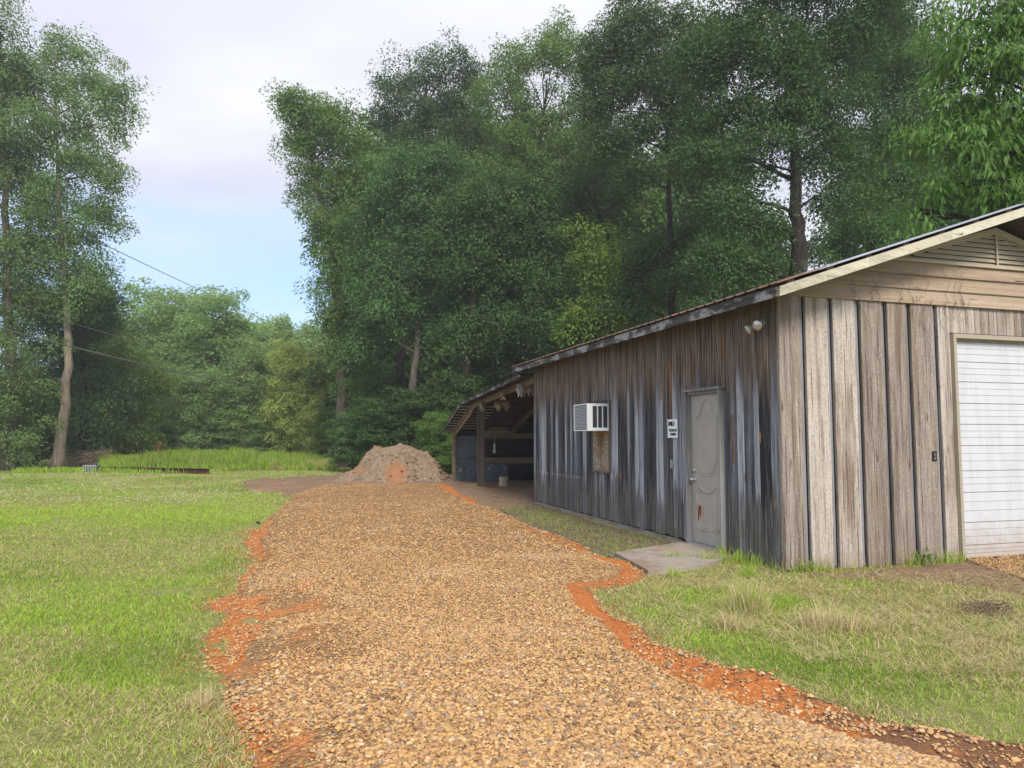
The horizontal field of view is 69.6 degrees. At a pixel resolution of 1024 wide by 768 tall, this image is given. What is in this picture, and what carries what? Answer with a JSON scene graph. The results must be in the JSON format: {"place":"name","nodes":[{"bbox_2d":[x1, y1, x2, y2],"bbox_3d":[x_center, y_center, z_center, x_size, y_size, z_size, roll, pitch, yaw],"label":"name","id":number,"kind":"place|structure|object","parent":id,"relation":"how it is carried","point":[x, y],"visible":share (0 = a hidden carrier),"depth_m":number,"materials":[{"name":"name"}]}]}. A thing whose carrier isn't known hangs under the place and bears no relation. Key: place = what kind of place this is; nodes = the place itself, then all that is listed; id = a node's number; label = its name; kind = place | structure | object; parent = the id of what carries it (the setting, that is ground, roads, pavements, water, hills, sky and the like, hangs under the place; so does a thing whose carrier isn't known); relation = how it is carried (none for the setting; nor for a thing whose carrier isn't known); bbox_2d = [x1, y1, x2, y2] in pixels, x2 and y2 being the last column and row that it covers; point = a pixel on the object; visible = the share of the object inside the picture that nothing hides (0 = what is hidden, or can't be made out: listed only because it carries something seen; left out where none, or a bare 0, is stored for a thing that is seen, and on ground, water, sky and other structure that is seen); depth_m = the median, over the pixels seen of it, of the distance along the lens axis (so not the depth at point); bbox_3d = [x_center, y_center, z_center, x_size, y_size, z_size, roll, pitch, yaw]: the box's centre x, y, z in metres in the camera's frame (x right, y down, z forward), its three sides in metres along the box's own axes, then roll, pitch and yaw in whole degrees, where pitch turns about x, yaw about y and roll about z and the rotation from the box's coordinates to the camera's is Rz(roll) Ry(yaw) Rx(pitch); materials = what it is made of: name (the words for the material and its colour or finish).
{"place":"outdoors","nodes":[
{"label":"outdoors","id":0,"kind":"place"},
{"bbox_2d":[1,251,212,311],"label":"overhead cable","id":1,"kind":"object","parent":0,"point":[91,279],"visible":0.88,"depth_m":29.82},
{"bbox_2d":[0,194,297,334],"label":"overhead cable","id":2,"kind":"object","parent":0,"point":[124,254],"visible":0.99,"depth_m":28.68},
{"bbox_2d":[465,480,533,502],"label":"shed floor","id":3,"kind":"structure","parent":0,"point":[526,488],"depth_m":22.35,"materials":[{"name":"brown soil"}]},
{"bbox_2d":[440,373,533,486],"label":"open shed","id":4,"kind":"structure","parent":3,"relation":"on","point":[468,423],"depth_m":26.08,"materials":[{"name":"wood"}]},
{"bbox_2d":[494,401,510,410],"bbox_3d":[-0.289,0.679,22.096,0.552,0.318,0.153,2,-5,-28],"label":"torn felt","id":5,"kind":"object","parent":4,"relation":"hanging from","point":[498,405],"visible":1,"depth_m":22.10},
{"bbox_2d":[485,439,533,456],"bbox_3d":[0.902,2.373,27.349,4.200,0.660,0.186,1,-4,-17],"label":"plastic sheet","id":6,"kind":"object","parent":4,"relation":"hanging from","point":[514,448],"visible":0.41,"depth_m":27.08,"materials":[{"name":"black"}]},
{"bbox_2d":[509,464,533,479],"bbox_3d":[1.407,3.292,27.444,3.140,0.640,0.168,1,-4,-17],"label":"plastic sheet","id":7,"kind":"object","parent":4,"relation":"hanging from","point":[521,471],"visible":0.27,"depth_m":27.14,"materials":[{"name":"blue"}]},
{"bbox_2d":[523,384,533,396],"bbox_3d":[0.550,0.166,18.829,0.597,0.349,0.143,1,-4,-17],"label":"torn felt","id":8,"kind":"object","parent":4,"relation":"hanging from","point":[529,389],"visible":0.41,"depth_m":18.78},
{"bbox_2d":[499,477,508,486],"bbox_3d":[-0.258,3.182,23.815,0.335,0.364,0.314,0,-4,0],"label":"bucket","id":9,"kind":"object","parent":3,"relation":"on","point":[503,481],"visible":0.87,"depth_m":23.69,"materials":[{"name":"white plastic"}]},
{"bbox_2d":[0,445,1023,767],"bbox_3d":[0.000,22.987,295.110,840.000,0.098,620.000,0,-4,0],"label":"ground","id":10,"kind":"structure","parent":0,"point":[24,745],"depth_m":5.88,"materials":[{"name":"plant"}]},
{"bbox_2d":[19,429,53,465],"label":"shrub","id":11,"kind":"object","parent":10,"relation":"on","point":[49,440],"visible":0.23,"depth_m":38.84,"materials":[{"name":"green plant"}]},
{"bbox_2d":[0,0,75,470],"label":"lawn tree","id":12,"kind":"object","parent":10,"relation":"on","point":[18,400],"visible":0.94,"depth_m":36.35,"materials":[{"name":"green plant"}]},
{"bbox_2d":[0,265,155,466],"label":"lawn tree","id":13,"kind":"object","parent":10,"relation":"on","point":[85,418],"visible":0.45,"depth_m":41.78,"materials":[{"name":"green plant"}]},
{"bbox_2d":[0,19,157,468],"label":"lawn tree","id":14,"kind":"object","parent":10,"relation":"on","point":[75,290],"visible":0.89,"depth_m":37.94,"materials":[{"name":"green plant"}]},
{"bbox_2d":[66,429,110,460],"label":"shrub","id":15,"kind":"object","parent":10,"relation":"on","point":[79,442],"visible":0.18,"depth_m":42.54,"materials":[{"name":"green plant"}]},
{"bbox_2d":[66,448,114,467],"bbox_3d":[-22.862,4.004,39.574,3.066,1.140,2.294,0,-4,0],"label":"brush pile","id":16,"kind":"object","parent":10,"relation":"on","point":[90,460],"visible":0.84,"depth_m":39.41,"materials":[{"name":"wood"}]},
{"bbox_2d":[83,465,100,472],"bbox_3d":[-19.153,3.865,33.555,0.600,0.340,0.400,0,-4,0],"label":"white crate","id":17,"kind":"object","parent":10,"relation":"on","point":[85,467],"visible":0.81,"depth_m":33.37,"materials":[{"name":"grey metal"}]},
{"bbox_2d":[74,298,144,452],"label":"tree","id":18,"kind":"object","parent":10,"relation":"on","point":[143,330],"visible":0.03,"depth_m":58.36,"materials":[{"name":"green plant"}]},
{"bbox_2d":[79,322,179,455],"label":"tree","id":19,"kind":"object","parent":10,"relation":"on","point":[131,444],"visible":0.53,"depth_m":45.76,"materials":[{"name":"green plant"}]},
{"bbox_2d":[101,277,194,450],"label":"tree","id":20,"kind":"object","parent":10,"relation":"on","point":[137,299],"visible":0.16,"depth_m":59.58,"materials":[{"name":"green plant"}]},
{"bbox_2d":[119,356,181,442],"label":"tree","id":21,"kind":"object","parent":10,"relation":"on","point":[168,372],"visible":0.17,"depth_m":51.80,"materials":[{"name":"green plant"}]},
{"bbox_2d":[101,466,209,473],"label":"steel beam","id":22,"kind":"structure","parent":10,"relation":"on","point":[201,470],"depth_m":32.58,"materials":[{"name":"metal"}]},
{"bbox_2d":[138,421,185,451],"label":"shrub","id":23,"kind":"object","parent":10,"relation":"on","point":[167,434],"visible":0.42,"depth_m":49.22,"materials":[{"name":"green plant"}]},
{"bbox_2d":[0,472,328,503],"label":"clover","id":24,"kind":"object","parent":10,"relation":"on","point":[134,486],"visible":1,"depth_m":22.66,"materials":[{"name":"plant"}]},
{"bbox_2d":[1,443,335,473],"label":"tall grass","id":25,"kind":"structure","parent":10,"relation":"on","point":[234,459],"depth_m":36.76,"materials":[{"name":"plant"}]},
{"bbox_2d":[118,284,226,420],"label":"tree","id":26,"kind":"object","parent":10,"relation":"on","point":[167,320],"visible":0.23,"depth_m":57.19,"materials":[{"name":"green plant"}]},
{"bbox_2d":[155,362,231,451],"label":"tree","id":27,"kind":"object","parent":10,"relation":"on","point":[191,418],"visible":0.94,"depth_m":49.18,"materials":[{"name":"green plant"}]},
{"bbox_2d":[178,679,227,709],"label":"grass tuft","id":28,"kind":"object","parent":10,"relation":"on","point":[205,701],"visible":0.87,"depth_m":4.38,"materials":[{"name":"plant"}]},
{"bbox_2d":[148,285,265,426],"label":"tree","id":29,"kind":"object","parent":10,"relation":"on","point":[208,327],"visible":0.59,"depth_m":55.45,"materials":[{"name":"green plant"}]},
{"bbox_2d":[195,420,246,451],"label":"shrub","id":30,"kind":"object","parent":10,"relation":"on","point":[225,440],"visible":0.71,"depth_m":50.02,"materials":[{"name":"green plant"}]},
{"bbox_2d":[192,318,279,446],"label":"tree","id":31,"kind":"object","parent":10,"relation":"on","point":[263,339],"visible":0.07,"depth_m":59.80,"materials":[{"name":"green plant"}]},
{"bbox_2d":[205,333,281,447],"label":"tree","id":32,"kind":"object","parent":10,"relation":"on","point":[250,395],"visible":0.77,"depth_m":51.22,"materials":[{"name":"green plant"}]},
{"bbox_2d":[231,414,292,452],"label":"shrub","id":33,"kind":"object","parent":10,"relation":"on","point":[253,442],"visible":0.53,"depth_m":49.97,"materials":[{"name":"green plant"}]},
{"bbox_2d":[243,308,316,353],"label":"tree","id":34,"kind":"object","parent":10,"relation":"on","point":[279,318],"visible":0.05,"depth_m":73.34,"materials":[{"name":"green plant"}]},
{"bbox_2d":[255,330,313,453],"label":"weeping tree","id":35,"kind":"object","parent":10,"relation":"on","point":[282,410],"visible":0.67,"depth_m":49.31,"materials":[{"name":"green plant"}]},
{"bbox_2d":[273,316,333,452],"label":"tree","id":36,"kind":"object","parent":10,"relation":"on","point":[308,335],"visible":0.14,"depth_m":75.78,"materials":[{"name":"green plant"}]},
{"bbox_2d":[284,350,336,453],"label":"weeping tree","id":37,"kind":"object","parent":10,"relation":"on","point":[312,402],"visible":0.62,"depth_m":48.37,"materials":[{"name":"green plant"}]},
{"bbox_2d":[0,301,318,382],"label":"overhead cable","id":38,"kind":"object","parent":37,"relation":"attached to","point":[139,342],"visible":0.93,"depth_m":27.93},
{"bbox_2d":[305,406,335,454],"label":"shrub","id":39,"kind":"object","parent":10,"relation":"on","point":[326,441],"visible":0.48,"depth_m":47.17,"materials":[{"name":"green plant"}]},
{"bbox_2d":[297,320,348,401],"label":"tree","id":40,"kind":"object","parent":10,"relation":"on","point":[324,357],"visible":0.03,"depth_m":76.76,"materials":[{"name":"green plant"}]},
{"bbox_2d":[258,77,399,467],"bbox_3d":[-9.599,-5.847,39.986,7.967,20.921,6.174,0,-4,0],"label":"tall oak","id":41,"kind":"object","parent":10,"relation":"on","point":[328,125],"visible":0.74,"depth_m":39.17,"materials":[{"name":"green plant"}]},
{"bbox_2d":[322,409,375,469],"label":"shrub","id":42,"kind":"object","parent":10,"relation":"on","point":[339,446],"visible":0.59,"depth_m":33.40,"materials":[{"name":"green plant"}]},
{"bbox_2d":[297,128,442,416],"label":"tree","id":43,"kind":"object","parent":10,"relation":"on","point":[387,362],"visible":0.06,"depth_m":48.01,"materials":[{"name":"green plant"}]},
{"bbox_2d":[0,327,324,394],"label":"overhead cable","id":44,"kind":"object","parent":43,"relation":"attached to","point":[144,364],"visible":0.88,"depth_m":27.77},
{"bbox_2d":[333,368,408,416],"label":"shrub","id":45,"kind":"object","parent":10,"relation":"on","point":[391,379],"visible":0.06,"depth_m":41.54,"materials":[{"name":"green plant"}]},
{"bbox_2d":[338,394,407,466],"bbox_3d":[-5.878,2.220,32.859,3.760,3.631,3.454,0,-4,0],"label":"shrub","id":46,"kind":"object","parent":10,"relation":"on","point":[371,413],"visible":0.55,"depth_m":32.36,"materials":[{"name":"green plant"}]},
{"bbox_2d":[235,473,534,510],"bbox_3d":[-4.288,3.282,23.990,8.643,0.179,18.587,2,-5,-24],"label":"dirt patch","id":47,"kind":"object","parent":10,"relation":"on","point":[289,486],"visible":0.56,"depth_m":22.60,"materials":[{"name":"brown soil"}]},
{"bbox_2d":[322,135,485,393],"bbox_3d":[-4.989,-3.715,35.420,7.957,15.993,6.149,0,-4,0],"label":"tall oak","id":48,"kind":"object","parent":10,"relation":"on","point":[417,179],"visible":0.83,"depth_m":34.75,"materials":[{"name":"green plant"}]},
{"bbox_2d":[370,383,452,449],"bbox_3d":[-4.264,1.965,32.395,3.916,4.096,4.123,2,-5,-27],"label":"shrub","id":49,"kind":"object","parent":10,"relation":"on","point":[408,406],"visible":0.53,"depth_m":31.80,"materials":[{"name":"green plant"}]},
{"bbox_2d":[343,107,490,412],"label":"tree","id":50,"kind":"object","parent":10,"relation":"on","point":[425,375],"visible":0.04,"depth_m":49.10,"materials":[{"name":"green plant"}]},
{"bbox_2d":[409,407,453,469],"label":"shrub","id":51,"kind":"object","parent":10,"relation":"on","point":[438,446],"visible":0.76,"depth_m":30.05,"materials":[{"name":"green plant"}]},
{"bbox_2d":[360,23,504,395],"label":"tall oak","id":52,"kind":"object","parent":10,"relation":"on","point":[430,110],"visible":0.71,"depth_m":44.58,"materials":[{"name":"green plant"}]},
{"bbox_2d":[404,367,489,473],"bbox_3d":[-2.617,1.628,32.972,4.454,4.876,4.305,0,-4,0],"label":"shrub","id":53,"kind":"object","parent":10,"relation":"on","point":[447,385],"visible":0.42,"depth_m":32.19,"materials":[{"name":"green plant"}]},
{"bbox_2d":[405,104,542,400],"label":"tree","id":54,"kind":"object","parent":10,"relation":"on","point":[421,374],"visible":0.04,"depth_m":49.07,"materials":[{"name":"green plant"}]},
{"bbox_2d":[449,342,533,392],"bbox_3d":[-0.927,1.073,35.989,6.303,6.458,6.009,0,-4,0],"label":"shrub","id":55,"kind":"object","parent":10,"relation":"on","point":[484,366],"visible":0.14,"depth_m":35.12,"materials":[{"name":"green plant"}]},
{"bbox_2d":[413,139,595,397],"bbox_3d":[-0.247,-3.609,33.270,8.276,15.434,5.749,0,-4,0],"label":"tall oak","id":56,"kind":"object","parent":10,"relation":"on","point":[498,241],"visible":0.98,"depth_m":32.77,"materials":[{"name":"green plant"}]},
{"bbox_2d":[448,99,602,374],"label":"tree","id":57,"kind":"object","parent":10,"relation":"on","point":[581,288],"visible":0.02,"depth_m":48.08,"materials":[{"name":"green plant"}]},
{"bbox_2d":[470,323,582,390],"bbox_3d":[0.984,0.662,36.063,6.359,7.330,6.636,0,-4,0],"label":"shrub","id":58,"kind":"object","parent":10,"relation":"on","point":[530,355],"visible":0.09,"depth_m":34.80,"materials":[{"name":"green plant"}]},
{"bbox_2d":[455,4,620,314],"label":"tall oak","id":59,"kind":"object","parent":10,"relation":"on","point":[517,138],"visible":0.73,"depth_m":40.43,"materials":[{"name":"green plant"}]},
{"bbox_2d":[526,314,604,352],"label":"shrub","id":60,"kind":"object","parent":10,"relation":"on","point":[594,337],"visible":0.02,"depth_m":36.80,"materials":[{"name":"green plant"}]},
{"bbox_2d":[500,504,673,557],"bbox_3d":[0.917,2.576,13.671,1.606,0.043,7.698,1,-4,-16],"label":"litter strip","id":61,"kind":"object","parent":10,"relation":"on","point":[606,537],"visible":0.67,"depth_m":12.35,"materials":[{"name":"brown plant"}]},
{"bbox_2d":[502,504,664,554],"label":"weeds","id":62,"kind":"object","parent":61,"relation":"on","point":[563,527],"visible":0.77,"depth_m":12.62,"materials":[{"name":"green plant"}]},
{"bbox_2d":[522,122,658,310],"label":"tree","id":63,"kind":"object","parent":10,"relation":"on","point":[574,291],"visible":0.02,"depth_m":47.77,"materials":[{"name":"green plant"}]},
{"bbox_2d":[534,140,650,327],"bbox_3d":[3.605,-3.905,34.595,5.468,16.222,4.950,4,-6,-42],"label":"tall oak","id":64,"kind":"object","parent":10,"relation":"on","point":[582,183],"visible":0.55,"depth_m":34.46,"materials":[{"name":"green plant"}]},
{"bbox_2d":[548,212,659,348],"bbox_3d":[3.935,-1.778,31.624,4.781,11.534,3.927,-2,-5,24],"label":"shade tree","id":65,"kind":"object","parent":10,"relation":"on","point":[586,314],"visible":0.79,"depth_m":31.34,"materials":[{"name":"green plant"}]},
{"bbox_2d":[199,482,1023,767],"bbox_3d":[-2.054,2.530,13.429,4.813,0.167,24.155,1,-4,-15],"label":"gravel drive","id":66,"kind":"structure","parent":10,"relation":"on","point":[302,756],"depth_m":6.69,"materials":[{"name":"gravel"}]},
{"bbox_2d":[331,443,455,482],"bbox_3d":[-4.292,2.868,26.746,5.103,1.455,4.725,0,-4,0],"label":"dirt pile","id":67,"kind":"object","parent":66,"relation":"on","point":[377,468],"visible":0.67,"depth_m":25.65,"materials":[{"name":"soil"}]},
{"bbox_2d":[334,445,458,482],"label":"dirt clods","id":68,"kind":"object","parent":67,"relation":"on","point":[396,456],"visible":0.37,"depth_m":25.78,"materials":[{"name":"brown soil"}]},
{"bbox_2d":[200,483,1023,767],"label":"clay verge","id":69,"kind":"structure","parent":10,"relation":"on","point":[585,599],"depth_m":4.74,"materials":[{"name":"soil"}]},
{"bbox_2d":[147,525,929,767],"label":"clay crumbs","id":70,"kind":"object","parent":69,"relation":"on","point":[261,736],"visible":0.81,"depth_m":5.08,"materials":[{"name":"soil"}]},
{"bbox_2d":[566,123,715,319],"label":"tree","id":71,"kind":"object","parent":10,"relation":"on","point":[649,209],"visible":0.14,"depth_m":45.52,"materials":[{"name":"green plant"}]},
{"bbox_2d":[564,0,746,329],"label":"shade tree","id":72,"kind":"object","parent":10,"relation":"on","point":[626,83],"visible":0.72,"depth_m":30.48,"materials":[{"name":"green plant"}]},
{"bbox_2d":[614,541,732,575],"bbox_3d":[2.151,2.306,9.722,2.376,0.105,1.341,4,-6,-42],"label":"concrete pad","id":73,"kind":"object","parent":10,"relation":"on","point":[653,560],"visible":0.58,"depth_m":9.49,"materials":[{"name":"concrete"}]},
{"bbox_2d":[665,565,691,579],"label":"grass tuft","id":74,"kind":"object","parent":10,"relation":"on","point":[674,574],"visible":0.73,"depth_m":8.35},
{"bbox_2d":[653,295,710,318],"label":"shrub","id":75,"kind":"object","parent":10,"relation":"on","point":[684,307],"visible":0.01,"depth_m":37.06,"materials":[{"name":"green plant"}]},
{"bbox_2d":[618,127,787,315],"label":"tree","id":76,"kind":"object","parent":10,"relation":"on","point":[676,193],"visible":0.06,"depth_m":44.57,"materials":[{"name":"green plant"}]},
{"bbox_2d":[453,478,970,573],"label":"wall grass","id":77,"kind":"structure","parent":10,"relation":"on","point":[737,556],"depth_m":9.17,"materials":[{"name":"plant"}]},
{"bbox_2d":[708,600,766,632],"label":"grass tuft","id":78,"kind":"object","parent":10,"relation":"on","point":[726,624],"visible":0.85,"depth_m":6.10,"materials":[{"name":"plant"}]},
{"bbox_2d":[705,568,786,616],"bbox_3d":[2.154,1.860,6.717,0.970,0.474,0.846,0,-4,0],"label":"grass tuft","id":79,"kind":"object","parent":10,"relation":"on","point":[757,603],"visible":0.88,"depth_m":6.66,"materials":[{"name":"plant"}]},
{"bbox_2d":[734,559,762,578],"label":"grass tuft","id":80,"kind":"object","parent":10,"relation":"on","point":[748,572],"visible":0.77,"depth_m":8.35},
{"bbox_2d":[683,196,822,304],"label":"tree","id":81,"kind":"object","parent":10,"relation":"on","point":[782,248],"visible":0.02,"depth_m":42.93,"materials":[{"name":"green plant"}]},
{"bbox_2d":[511,202,1023,571],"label":"wooden barn","id":82,"kind":"structure","parent":10,"relation":"on","point":[784,445],"depth_m":9.61,"materials":[{"name":"wood"}]},
{"bbox_2d":[574,403,608,430],"bbox_3d":[1.488,0.631,13.827,0.440,0.500,0.680,1,-4,-17],"label":"air conditioner","id":83,"kind":"object","parent":82,"relation":"attached to","point":[591,417],"visible":1,"depth_m":13.54,"materials":[{"name":"white plastic"}]},
{"bbox_2d":[667,419,677,437],"bbox_3d":[2.466,0.684,11.312,0.011,0.285,0.300,1,-4,-17],"label":"camera sign","id":84,"kind":"object","parent":82,"relation":"attached to","point":[672,428],"visible":1,"depth_m":11.30,"materials":[{"name":"plastic"}]},
{"bbox_2d":[690,393,719,547],"bbox_3d":[2.758,1.207,10.435,0.104,2.130,0.850,1,-4,-17],"label":"door","id":85,"kind":"structure","parent":82,"relation":"in","point":[704,479],"depth_m":10.49,"materials":[{"name":"beige paint"}]},
{"bbox_2d":[744,319,765,334],"bbox_3d":[3.040,-0.720,9.155,0.202,0.188,0.337,1,-4,-17],"label":"flood light","id":86,"kind":"object","parent":82,"relation":"attached to","point":[757,325],"visible":1,"depth_m":9.13,"materials":[{"name":"grey metal"}]},
{"bbox_2d":[850,266,969,481],"bbox_3d":[5.154,-0.106,9.419,1.932,2.974,0.041,1,-4,-17],"label":"dried vine","id":87,"kind":"object","parent":82,"relation":"attached to","point":[916,323],"visible":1,"depth_m":9.52,"materials":[{"name":"plant"}]},
{"bbox_2d":[957,341,1023,559],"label":"garage door","id":88,"kind":"structure","parent":82,"relation":"in","point":[990,375],"depth_m":9.79,"materials":[{"name":"white paint"}]},
{"bbox_2d":[650,0,954,301],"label":"shade tree","id":89,"kind":"object","parent":10,"relation":"on","point":[796,51],"visible":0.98,"depth_m":23.73,"materials":[{"name":"green plant"}]},
{"bbox_2d":[644,568,1023,676],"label":"dead straw","id":90,"kind":"object","parent":10,"relation":"on","point":[932,627],"visible":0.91,"depth_m":6.22,"materials":[{"name":"beige plant"}]},
{"bbox_2d":[787,596,885,635],"bbox_3d":[2.698,1.913,6.174,0.850,0.301,0.771,0,-4,0],"label":"grass tuft","id":91,"kind":"object","parent":10,"relation":"on","point":[827,620],"visible":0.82,"depth_m":6.11,"materials":[{"name":"plant"}]},
{"bbox_2d":[861,612,898,633],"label":"grass tuft","id":92,"kind":"object","parent":10,"relation":"on","point":[872,626],"visible":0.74,"depth_m":6.03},
{"bbox_2d":[784,0,984,268],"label":"shade tree","id":93,"kind":"object","parent":10,"relation":"on","point":[898,113],"visible":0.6,"depth_m":27.13,"materials":[{"name":"green plant"}]},
{"bbox_2d":[814,93,963,260],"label":"tree","id":94,"kind":"object","parent":10,"relation":"on","point":[824,223],"visible":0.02,"depth_m":43.69,"materials":[{"name":"green plant"}]},
{"bbox_2d":[803,561,1023,596],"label":"bare soil","id":95,"kind":"structure","parent":10,"relation":"on","point":[956,567],"depth_m":8.49,"materials":[{"name":"soil"}]},
{"bbox_2d":[915,547,940,565],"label":"seedling","id":96,"kind":"object","parent":95,"relation":"on","point":[927,560],"visible":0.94,"depth_m":9.17,"materials":[{"name":"green plant"}]},
{"bbox_2d":[844,86,1017,255],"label":"tree","id":97,"kind":"object","parent":10,"relation":"on","point":[949,224],"visible":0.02,"depth_m":40.70,"materials":[{"name":"green plant"}]},
{"bbox_2d":[878,0,1023,245],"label":"pecan tree","id":98,"kind":"object","parent":10,"relation":"on","point":[983,126],"visible":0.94,"depth_m":13.41,"materials":[{"name":"green plant"}]},
{"bbox_2d":[919,92,1023,227],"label":"tree","id":99,"kind":"object","parent":10,"relation":"on","point":[983,164],"depth_m":41.29,"materials":[{"name":"green plant"}]},
{"bbox_2d":[944,633,1005,651],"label":"grass tuft","id":100,"kind":"object","parent":10,"relation":"on","point":[974,640],"visible":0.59,"depth_m":5.60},
{"bbox_2d":[955,597,1015,618],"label":"dead clump","id":101,"kind":"object","parent":10,"relation":"on","point":[979,604],"visible":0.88,"depth_m":6.63,"materials":[{"name":"plant"}]},
{"bbox_2d":[966,556,1023,576],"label":"garage apron","id":102,"kind":"object","parent":10,"relation":"on","point":[1022,559],"visible":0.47,"depth_m":9.10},
{"bbox_2d":[0,0,1023,414],"label":"sky","id":103,"kind":"structure","parent":0,"point":[207,200],"materials":[{"name":"white"}]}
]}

